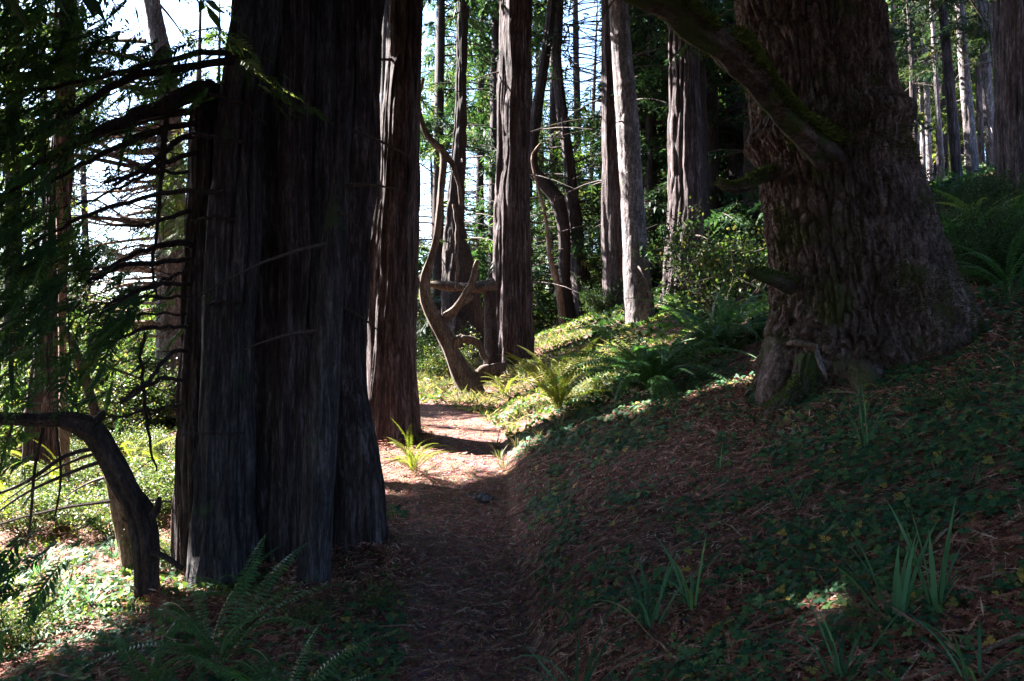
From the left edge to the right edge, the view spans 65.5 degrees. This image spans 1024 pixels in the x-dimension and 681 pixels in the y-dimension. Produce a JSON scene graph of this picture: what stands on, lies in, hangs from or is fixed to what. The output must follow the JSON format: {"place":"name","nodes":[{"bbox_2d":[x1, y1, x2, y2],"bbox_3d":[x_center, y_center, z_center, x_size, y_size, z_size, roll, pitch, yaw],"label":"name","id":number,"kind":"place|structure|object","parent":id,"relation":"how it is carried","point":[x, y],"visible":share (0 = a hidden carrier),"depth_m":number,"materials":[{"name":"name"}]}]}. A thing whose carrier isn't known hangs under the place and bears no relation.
{"place":"outdoors","nodes":[
{"label":"outdoors","id":0,"kind":"place"},
{"bbox_2d":[394,403,564,680],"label":"path","id":1,"kind":"structure","parent":0,"point":[447,647],"depth_m":5.77,"materials":[{"name":"soil"}]},
{"bbox_2d":[0,0,985,324],"label":"sky","id":2,"kind":"structure","parent":0,"point":[188,17],"materials":[{"name":"white"}]},
{"bbox_2d":[0,173,1023,680],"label":"ground","id":3,"kind":"structure","parent":0,"point":[544,537],"depth_m":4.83,"materials":[{"name":"brown plant"}]},
{"bbox_2d":[0,475,82,537],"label":"shrub","id":4,"kind":"object","parent":3,"relation":"on","point":[24,524],"visible":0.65,"depth_m":7.53,"materials":[{"name":"green plant"}]},
{"bbox_2d":[0,544,98,655],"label":"shrub","id":5,"kind":"object","parent":3,"relation":"on","point":[13,632],"visible":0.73,"depth_m":4.73,"materials":[{"name":"green plant"}]},
{"bbox_2d":[3,453,99,497],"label":"shrub","id":6,"kind":"object","parent":3,"relation":"on","point":[48,477],"visible":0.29,"depth_m":8.97,"materials":[{"name":"green plant"}]},
{"bbox_2d":[4,463,107,529],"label":"shrub","id":7,"kind":"object","parent":3,"relation":"on","point":[62,524],"visible":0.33,"depth_m":7.65,"materials":[{"name":"green plant"}]},
{"bbox_2d":[0,338,118,459],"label":"shrub","id":8,"kind":"object","parent":3,"relation":"on","point":[5,434],"visible":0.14,"depth_m":13.64,"materials":[{"name":"green plant"}]},
{"bbox_2d":[54,2,71,489],"bbox_3d":[-5.042,-0.894,8.977,0.194,6.024,0.171,0,0,-37],"label":"young tree","id":9,"kind":"object","parent":3,"relation":"on","point":[64,439],"visible":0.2,"depth_m":8.95,"materials":[{"name":"brown wood"}]},
{"bbox_2d":[0,0,141,348],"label":"conifer tree","id":10,"kind":"object","parent":3,"relation":"on","point":[85,236],"visible":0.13,"depth_m":24.09,"materials":[{"name":"green plant"}]},
{"bbox_2d":[0,2,152,440],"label":"conifer tree","id":11,"kind":"object","parent":3,"relation":"on","point":[16,348],"visible":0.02,"depth_m":16.86,"materials":[{"name":"green plant"}]},
{"bbox_2d":[0,345,160,453],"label":"shrub","id":12,"kind":"object","parent":3,"relation":"on","point":[111,410],"visible":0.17,"depth_m":12.71,"materials":[{"name":"green plant"}]},
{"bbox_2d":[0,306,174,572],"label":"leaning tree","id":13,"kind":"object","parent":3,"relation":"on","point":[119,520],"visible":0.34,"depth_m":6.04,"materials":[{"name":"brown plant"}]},
{"bbox_2d":[0,0,175,483],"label":"redwood tree","id":14,"kind":"object","parent":3,"relation":"on","point":[49,442],"visible":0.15,"depth_m":10.12,"materials":[{"name":"brown plant"}]},
{"bbox_2d":[28,7,150,307],"bbox_3d":[-18.128,-5.484,34.442,5.889,18.314,7.037,0,0,-24],"label":"conifer tree","id":15,"kind":"object","parent":3,"relation":"on","point":[83,205],"visible":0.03,"depth_m":33.99,"materials":[{"name":"green plant"}]},
{"bbox_2d":[0,410,183,600],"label":"bent trunk","id":16,"kind":"object","parent":3,"relation":"on","point":[141,511],"visible":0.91,"depth_m":5.17,"materials":[{"name":"brown plant"}]},
{"bbox_2d":[27,459,170,539],"bbox_3d":[-3.665,1.502,7.252,1.262,0.711,1.268,0,0,-14],"label":"shrub","id":17,"kind":"object","parent":3,"relation":"on","point":[97,526],"visible":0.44,"depth_m":7.13,"materials":[{"name":"green plant"}]},
{"bbox_2d":[25,345,177,438],"bbox_3d":[-6.872,0.923,13.816,2.882,2.570,2.531,0,0,-39],"label":"shrub","id":18,"kind":"object","parent":3,"relation":"on","point":[153,406],"visible":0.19,"depth_m":13.99,"materials":[{"name":"green plant"}]},
{"bbox_2d":[6,0,203,417],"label":"pine tree","id":19,"kind":"object","parent":3,"relation":"on","point":[174,228],"visible":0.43,"depth_m":14.73,"materials":[{"name":"green plant"}]},
{"bbox_2d":[0,0,224,33],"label":"tree foliage","id":20,"kind":"object","parent":3,"relation":"on","point":[92,6],"visible":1,"depth_m":3.67,"materials":[{"name":"green plant"}]},
{"bbox_2d":[67,329,177,426],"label":"shrub","id":21,"kind":"object","parent":3,"relation":"on","point":[148,396],"visible":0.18,"depth_m":14.41,"materials":[{"name":"green plant"}]},
{"bbox_2d":[80,443,174,513],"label":"shrub","id":22,"kind":"object","parent":3,"relation":"on","point":[165,482],"visible":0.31,"depth_m":7.48,"materials":[{"name":"green plant"}]},
{"bbox_2d":[71,0,201,319],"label":"conifer tree","id":23,"kind":"object","parent":3,"relation":"on","point":[199,73],"visible":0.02,"depth_m":25.82,"materials":[{"name":"green plant"}]},
{"bbox_2d":[0,419,276,627],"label":"undergrowth","id":24,"kind":"object","parent":3,"relation":"on","point":[176,589],"visible":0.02,"depth_m":5.68,"materials":[{"name":"green plant"}]},
{"bbox_2d":[106,449,173,515],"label":"shrub","id":25,"kind":"object","parent":3,"relation":"on","point":[163,486],"visible":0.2,"depth_m":7.54,"materials":[{"name":"green plant"}]},
{"bbox_2d":[123,421,175,459],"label":"shrub","id":26,"kind":"object","parent":3,"relation":"on","point":[162,443],"visible":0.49,"depth_m":10.52,"materials":[{"name":"green plant"}]},
{"bbox_2d":[54,612,253,680],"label":"fern","id":27,"kind":"object","parent":3,"relation":"on","point":[166,673],"visible":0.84,"depth_m":3.78,"materials":[{"name":"green plant"}]},
{"bbox_2d":[144,0,230,308],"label":"conifer tree","id":28,"kind":"object","parent":3,"relation":"on","point":[219,69],"visible":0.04,"depth_m":33.99,"materials":[{"name":"green plant"}]},
{"bbox_2d":[0,503,411,680],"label":"ground cover","id":29,"kind":"object","parent":3,"relation":"on","point":[359,625],"visible":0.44,"depth_m":4.39,"materials":[{"name":"green plant"}]},
{"bbox_2d":[75,534,354,680],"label":"fern","id":30,"kind":"object","parent":3,"relation":"on","point":[228,640],"visible":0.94,"depth_m":4.05,"materials":[{"name":"green plant"}]},
{"bbox_2d":[0,0,507,664],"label":"redwood tree","id":31,"kind":"object","parent":3,"relation":"on","point":[260,126],"visible":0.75,"depth_m":5.46,"materials":[{"name":"brown plant"}]},
{"bbox_2d":[153,619,392,680],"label":"fern","id":32,"kind":"object","parent":3,"relation":"on","point":[228,673],"visible":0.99,"depth_m":3.41,"materials":[{"name":"green plant"}]},
{"bbox_2d":[142,0,422,445],"bbox_3d":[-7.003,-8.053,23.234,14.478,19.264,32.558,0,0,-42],"label":"redwood tree","id":33,"kind":"object","parent":3,"relation":"on","point":[392,387],"visible":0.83,"depth_m":9.68,"materials":[{"name":"brown plant"}]},
{"bbox_2d":[262,557,351,628],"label":"shrub","id":34,"kind":"object","parent":3,"relation":"on","point":[295,615],"visible":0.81,"depth_m":4.56,"materials":[{"name":"green plant"}]},
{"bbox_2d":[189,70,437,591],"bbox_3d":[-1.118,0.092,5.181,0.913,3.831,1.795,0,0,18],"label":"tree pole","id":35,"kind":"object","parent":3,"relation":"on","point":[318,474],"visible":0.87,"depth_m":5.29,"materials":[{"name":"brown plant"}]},
{"bbox_2d":[338,558,415,613],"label":"shrub","id":36,"kind":"object","parent":3,"relation":"on","point":[385,594],"visible":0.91,"depth_m":4.79,"materials":[{"name":"green plant"}]},
{"bbox_2d":[380,0,450,335],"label":"conifer tree","id":37,"kind":"object","parent":3,"relation":"on","point":[424,105],"visible":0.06,"depth_m":20.90,"materials":[{"name":"brown plant"}]},
{"bbox_2d":[381,418,458,474],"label":"fern","id":38,"kind":"object","parent":3,"relation":"on","point":[413,462],"visible":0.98,"depth_m":8.22,"materials":[{"name":"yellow plant"}]},
{"bbox_2d":[416,328,480,377],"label":"shrub","id":39,"kind":"object","parent":3,"relation":"on","point":[437,370],"visible":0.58,"depth_m":16.09,"materials":[{"name":"green plant"}]},
{"bbox_2d":[418,0,490,320],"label":"conifer tree","id":40,"kind":"object","parent":3,"relation":"on","point":[430,62],"visible":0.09,"depth_m":37.57,"materials":[{"name":"green plant"}]},
{"bbox_2d":[419,0,492,361],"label":"redwood tree","id":41,"kind":"object","parent":3,"relation":"on","point":[471,312],"visible":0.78,"depth_m":19.66,"materials":[{"name":"brown plant"}]},
{"bbox_2d":[418,78,505,393],"bbox_3d":[-1.114,-1.640,13.798,2.029,5.812,0.639,0,0,0],"label":"twisted tree","id":42,"kind":"object","parent":3,"relation":"on","point":[463,373],"visible":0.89,"depth_m":13.73,"materials":[{"name":"brown wood"}]},
{"bbox_2d":[430,278,500,372],"bbox_3d":[-1.095,-0.309,14.429,1.786,1.924,0.566,0,0,-4],"label":"bent tree trunk","id":43,"kind":"object","parent":3,"relation":"on","point":[487,288],"visible":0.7,"depth_m":14.47,"materials":[{"name":"brown plant"}]},
{"bbox_2d":[418,0,549,335],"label":"conifer tree","id":44,"kind":"object","parent":3,"relation":"on","point":[474,28],"visible":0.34,"depth_m":23.89,"materials":[{"name":"green plant"}]},
{"bbox_2d":[418,19,559,316],"bbox_3d":[-0.886,-8.443,29.722,7.367,17.793,7.010,0,0,17],"label":"conifer tree","id":45,"kind":"object","parent":3,"relation":"on","point":[480,181],"visible":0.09,"depth_m":29.88,"materials":[{"name":"green plant"}]},
{"bbox_2d":[465,0,541,378],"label":"redwood tree","id":46,"kind":"object","parent":3,"relation":"on","point":[512,271],"visible":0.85,"depth_m":15.63,"materials":[{"name":"brown plant"}]},
{"bbox_2d":[417,0,601,340],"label":"conifer tree","id":47,"kind":"object","parent":3,"relation":"on","point":[491,86],"visible":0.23,"depth_m":23.92,"materials":[{"name":"green plant"}]},
{"bbox_2d":[444,0,601,325],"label":"conifer tree","id":48,"kind":"object","parent":3,"relation":"on","point":[544,300],"visible":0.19,"depth_m":26.11,"materials":[{"name":"green plant"}]},
{"bbox_2d":[465,0,600,321],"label":"crooked tree","id":49,"kind":"object","parent":3,"relation":"on","point":[550,190],"visible":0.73,"depth_m":22.61,"materials":[{"name":"brown plant"}]},
{"bbox_2d":[467,5,598,316],"bbox_3d":[0.746,-10.885,36.561,9.064,21.595,8.304,0,0,-27],"label":"conifer tree","id":50,"kind":"object","parent":3,"relation":"on","point":[537,62],"visible":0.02,"depth_m":35.94,"materials":[{"name":"green plant"}]},
{"bbox_2d":[465,0,602,314],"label":"conifer tree","id":51,"kind":"object","parent":3,"relation":"on","point":[552,109],"visible":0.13,"depth_m":29.90,"materials":[{"name":"green plant"}]},
{"bbox_2d":[486,0,600,262],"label":"conifer tree","id":52,"kind":"object","parent":3,"relation":"on","point":[575,45],"visible":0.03,"depth_m":33.91,"materials":[{"name":"green plant"}]},
{"bbox_2d":[531,143,566,324],"bbox_3d":[1.047,-2.823,22.246,1.055,5.401,0.270,0,0,0],"label":"sapling","id":53,"kind":"object","parent":3,"relation":"on","point":[559,298],"visible":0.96,"depth_m":22.19,"materials":[{"name":"brown wood"}]},
{"bbox_2d":[99,230,1023,680],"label":"fallen twigs","id":54,"kind":"object","parent":3,"relation":"on","point":[865,600],"visible":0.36,"depth_m":3.90,"materials":[{"name":"brown wood"}]},
{"bbox_2d":[502,337,623,409],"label":"fern","id":55,"kind":"object","parent":3,"relation":"on","point":[555,392],"visible":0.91,"depth_m":9.35,"materials":[{"name":"green plant"}]},
{"bbox_2d":[536,0,600,285],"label":"conifer tree","id":56,"kind":"object","parent":3,"relation":"on","point":[595,73],"visible":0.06,"depth_m":44.93,"materials":[{"name":"green plant"}]},
{"bbox_2d":[473,0,666,315],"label":"dark tree","id":57,"kind":"object","parent":3,"relation":"on","point":[574,210],"visible":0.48,"depth_m":23.41,"materials":[{"name":"brown plant"}]},
{"bbox_2d":[403,245,768,444],"bbox_3d":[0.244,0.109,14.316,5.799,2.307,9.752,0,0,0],"label":"undergrowth","id":58,"kind":"object","parent":3,"relation":"on","point":[488,402],"visible":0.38,"depth_m":12.79,"materials":[{"name":"green plant"}]},
{"bbox_2d":[501,592,685,680],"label":"iris plant","id":59,"kind":"object","parent":3,"relation":"on","point":[587,677],"visible":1,"depth_m":3.39,"materials":[{"name":"green plant"}]},
{"bbox_2d":[532,0,660,291],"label":"conifer tree","id":60,"kind":"object","parent":3,"relation":"on","point":[576,157],"visible":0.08,"depth_m":28.87,"materials":[{"name":"green plant"}]},
{"bbox_2d":[571,273,623,311],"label":"shrub","id":61,"kind":"object","parent":3,"relation":"on","point":[599,305],"visible":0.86,"depth_m":20.21,"materials":[{"name":"green plant"}]},
{"bbox_2d":[530,0,725,293],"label":"conifer tree","id":62,"kind":"object","parent":3,"relation":"on","point":[590,261],"visible":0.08,"depth_m":25.07,"materials":[{"name":"green plant"}]},
{"bbox_2d":[608,0,655,325],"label":"grey tree","id":63,"kind":"object","parent":3,"relation":"on","point":[636,275],"visible":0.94,"depth_m":14.32,"materials":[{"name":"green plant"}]},
{"bbox_2d":[530,0,743,285],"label":"conifer tree","id":64,"kind":"object","parent":3,"relation":"on","point":[660,184],"visible":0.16,"depth_m":21.83,"materials":[{"name":"green plant"}]},
{"bbox_2d":[533,0,742,307],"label":"redwood tree","id":65,"kind":"object","parent":3,"relation":"on","point":[611,238],"visible":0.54,"depth_m":20.30,"materials":[{"name":"brown plant"}]},
{"bbox_2d":[538,313,755,416],"bbox_3d":[1.492,0.255,8.657,2.448,1.138,2.718,0,0,0],"label":"fern","id":66,"kind":"object","parent":3,"relation":"on","point":[655,372],"visible":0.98,"depth_m":8.48,"materials":[{"name":"green plant"}]},
{"bbox_2d":[530,1,763,252],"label":"conifer tree","id":67,"kind":"object","parent":3,"relation":"on","point":[642,124],"visible":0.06,"depth_m":24.31,"materials":[{"name":"green plant"}]},
{"bbox_2d":[564,15,742,285],"bbox_3d":[3.590,-9.039,21.920,4.649,16.548,5.820,0,0,-41],"label":"redwood tree","id":68,"kind":"object","parent":3,"relation":"on","point":[651,123],"visible":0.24,"depth_m":21.66,"materials":[{"name":"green plant"}]},
{"bbox_2d":[592,531,728,629],"bbox_3d":[0.605,1.068,3.646,0.727,0.489,0.485,0,0,-44],"label":"iris plant","id":69,"kind":"object","parent":3,"relation":"on","point":[646,615],"visible":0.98,"depth_m":3.64,"materials":[{"name":"green plant"}]},
{"bbox_2d":[585,0,758,250],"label":"redwood tree","id":70,"kind":"object","parent":3,"relation":"on","point":[735,162],"visible":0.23,"depth_m":21.52,"materials":[{"name":"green plant"}]},
{"bbox_2d":[611,0,736,244],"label":"redwood tree","id":71,"kind":"object","parent":3,"relation":"on","point":[703,99],"visible":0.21,"depth_m":18.78,"materials":[{"name":"brown plant"}]},
{"bbox_2d":[632,532,729,610],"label":"iris plant","id":72,"kind":"object","parent":3,"relation":"on","point":[690,593],"visible":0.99,"depth_m":3.62,"materials":[{"name":"green plant"}]},
{"bbox_2d":[619,263,768,354],"bbox_3d":[2.420,-0.259,9.407,2.243,1.194,2.218,0,0,0],"label":"fern","id":73,"kind":"object","parent":3,"relation":"on","point":[724,329],"visible":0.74,"depth_m":9.28,"materials":[{"name":"green plant"}]},
{"bbox_2d":[660,0,733,298],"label":"redwood tree","id":74,"kind":"object","parent":3,"relation":"on","point":[685,152],"visible":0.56,"depth_m":16.48,"materials":[{"name":"brown plant"}]},
{"bbox_2d":[634,198,766,300],"bbox_3d":[3.503,-1.562,14.219,2.828,2.254,2.600,0,0,-11],"label":"shrub","id":75,"kind":"object","parent":3,"relation":"on","point":[667,231],"visible":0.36,"depth_m":14.05,"materials":[{"name":"green plant"}]},
{"bbox_2d":[645,231,766,317],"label":"shrub","id":76,"kind":"object","parent":3,"relation":"on","point":[702,294],"visible":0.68,"depth_m":11.65,"materials":[{"name":"green plant"}]},
{"bbox_2d":[665,194,768,305],"bbox_3d":[3.548,-1.243,12.207,1.898,1.928,2.161,0,0,37],"label":"shrub","id":77,"kind":"object","parent":3,"relation":"on","point":[709,265],"visible":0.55,"depth_m":12.06,"materials":[{"name":"green plant"}]},
{"bbox_2d":[557,1,939,257],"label":"conifer tree","id":78,"kind":"object","parent":3,"relation":"on","point":[721,219],"visible":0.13,"depth_m":20.83,"materials":[{"name":"green plant"}]},
{"bbox_2d":[488,205,1023,680],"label":"ground cover","id":79,"kind":"object","parent":3,"relation":"on","point":[784,591],"visible":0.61,"depth_m":4.27,"materials":[{"name":"green plant"}]},
{"bbox_2d":[636,0,939,252],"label":"conifer tree","id":80,"kind":"object","parent":3,"relation":"on","point":[748,166],"visible":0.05,"depth_m":19.72,"materials":[{"name":"green plant"}]},
{"bbox_2d":[597,0,988,423],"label":"fir tree","id":81,"kind":"object","parent":3,"relation":"on","point":[862,275],"visible":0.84,"depth_m":6.38,"materials":[{"name":"brown plant"}]},
{"bbox_2d":[586,162,1023,407],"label":"undergrowth","id":82,"kind":"object","parent":3,"relation":"on","point":[609,321],"visible":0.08,"depth_m":12.49,"materials":[{"name":"green plant"}]},
{"bbox_2d":[742,595,919,680],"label":"iris plant","id":83,"kind":"object","parent":3,"relation":"on","point":[838,663],"visible":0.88,"depth_m":2.73,"materials":[{"name":"green plant"}]},
{"bbox_2d":[825,375,895,447],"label":"grass tuft","id":84,"kind":"object","parent":3,"relation":"on","point":[865,439],"visible":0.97,"depth_m":4.88,"materials":[{"name":"green plant"}]},
{"bbox_2d":[802,580,921,642],"bbox_3d":[1.258,0.992,2.875,0.178,0.170,0.386,0,0,-38],"label":"dead spray","id":85,"kind":"object","parent":3,"relation":"on","point":[861,619],"visible":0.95,"depth_m":2.86,"materials":[{"name":"brown plant"}]},
{"bbox_2d":[811,516,939,626],"bbox_3d":[1.326,0.837,2.899,0.463,0.392,0.203,0,0,13],"label":"iris plant","id":86,"kind":"object","parent":3,"relation":"on","point":[902,588],"visible":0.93,"depth_m":2.88,"materials":[{"name":"green plant"}]},
{"bbox_2d":[885,498,966,613],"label":"iris plant","id":87,"kind":"object","parent":3,"relation":"on","point":[934,589],"visible":0.95,"depth_m":2.86,"materials":[{"name":"green plant"}]},
{"bbox_2d":[886,0,992,180],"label":"slim tree","id":88,"kind":"object","parent":3,"relation":"on","point":[952,117],"visible":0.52,"depth_m":21.95,"materials":[{"name":"brown plant"}]},
{"bbox_2d":[901,0,979,180],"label":"slim tree","id":89,"kind":"object","parent":3,"relation":"on","point":[941,159],"visible":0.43,"depth_m":24.95,"materials":[{"name":"grey plant"}]},
{"bbox_2d":[889,0,992,180],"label":"slim tree","id":90,"kind":"object","parent":3,"relation":"on","point":[929,163],"visible":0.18,"depth_m":28.95,"materials":[{"name":"grey plant"}]},
{"bbox_2d":[890,1,993,173],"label":"conifer tree","id":91,"kind":"object","parent":3,"relation":"on","point":[921,116],"visible":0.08,"depth_m":32.84,"materials":[{"name":"brown plant"}]},
{"bbox_2d":[890,0,994,167],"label":"slim tree","id":92,"kind":"object","parent":3,"relation":"on","point":[987,96],"visible":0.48,"depth_m":20.95,"materials":[{"name":"grey plant"}]},
{"bbox_2d":[891,0,993,72],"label":"slim tree","id":93,"kind":"object","parent":3,"relation":"on","point":[989,32],"visible":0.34,"depth_m":19.63,"materials":[{"name":"green plant"}]},
{"bbox_2d":[896,0,991,151],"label":"slim tree","id":94,"kind":"object","parent":3,"relation":"on","point":[913,83],"visible":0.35,"depth_m":26.92,"materials":[{"name":"green plant"}]},
{"bbox_2d":[900,0,990,173],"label":"slim tree","id":95,"kind":"object","parent":3,"relation":"on","point":[969,136],"visible":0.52,"depth_m":22.89,"materials":[{"name":"grey plant"}]},
{"bbox_2d":[898,0,993,163],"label":"slim tree","id":96,"kind":"object","parent":3,"relation":"on","point":[979,119],"visible":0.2,"depth_m":28.93,"materials":[{"name":"brown plant"}]},
{"bbox_2d":[881,601,1023,680],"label":"iris plant","id":97,"kind":"object","parent":3,"relation":"on","point":[958,652],"visible":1,"depth_m":2.43,"materials":[{"name":"green plant"}]},
{"bbox_2d":[943,191,1023,250],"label":"shrub","id":98,"kind":"object","parent":3,"relation":"on","point":[962,230],"visible":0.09,"depth_m":8.88,"materials":[{"name":"green plant"}]},
{"bbox_2d":[949,224,1023,287],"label":"shrub","id":99,"kind":"object","parent":3,"relation":"on","point":[971,257],"visible":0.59,"depth_m":7.55,"materials":[{"name":"green plant"}]},
{"bbox_2d":[951,225,1023,298],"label":"fern","id":100,"kind":"object","parent":3,"relation":"on","point":[1020,282],"visible":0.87,"depth_m":6.89,"materials":[{"name":"green plant"}]},
{"bbox_2d":[956,204,1023,265],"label":"shrub","id":101,"kind":"object","parent":3,"relation":"on","point":[972,232],"visible":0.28,"depth_m":7.92,"materials":[{"name":"green plant"}]},
{"bbox_2d":[962,192,1023,250],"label":"shrub","id":102,"kind":"object","parent":3,"relation":"on","point":[988,219],"visible":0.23,"depth_m":8.30,"materials":[{"name":"green plant"}]},
{"bbox_2d":[963,161,1023,207],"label":"shrub","id":103,"kind":"object","parent":3,"relation":"on","point":[986,181],"visible":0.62,"depth_m":11.05,"materials":[{"name":"green plant"}]},
{"bbox_2d":[973,216,1023,276],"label":"shrub","id":104,"kind":"object","parent":3,"relation":"on","point":[999,248],"visible":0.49,"depth_m":7.37,"materials":[{"name":"green plant"}]},
{"bbox_2d":[992,0,1023,195],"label":"redwood tree","id":105,"kind":"object","parent":3,"relation":"on","point":[1008,80],"visible":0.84,"depth_m":12.31,"materials":[{"name":"brown plant"}]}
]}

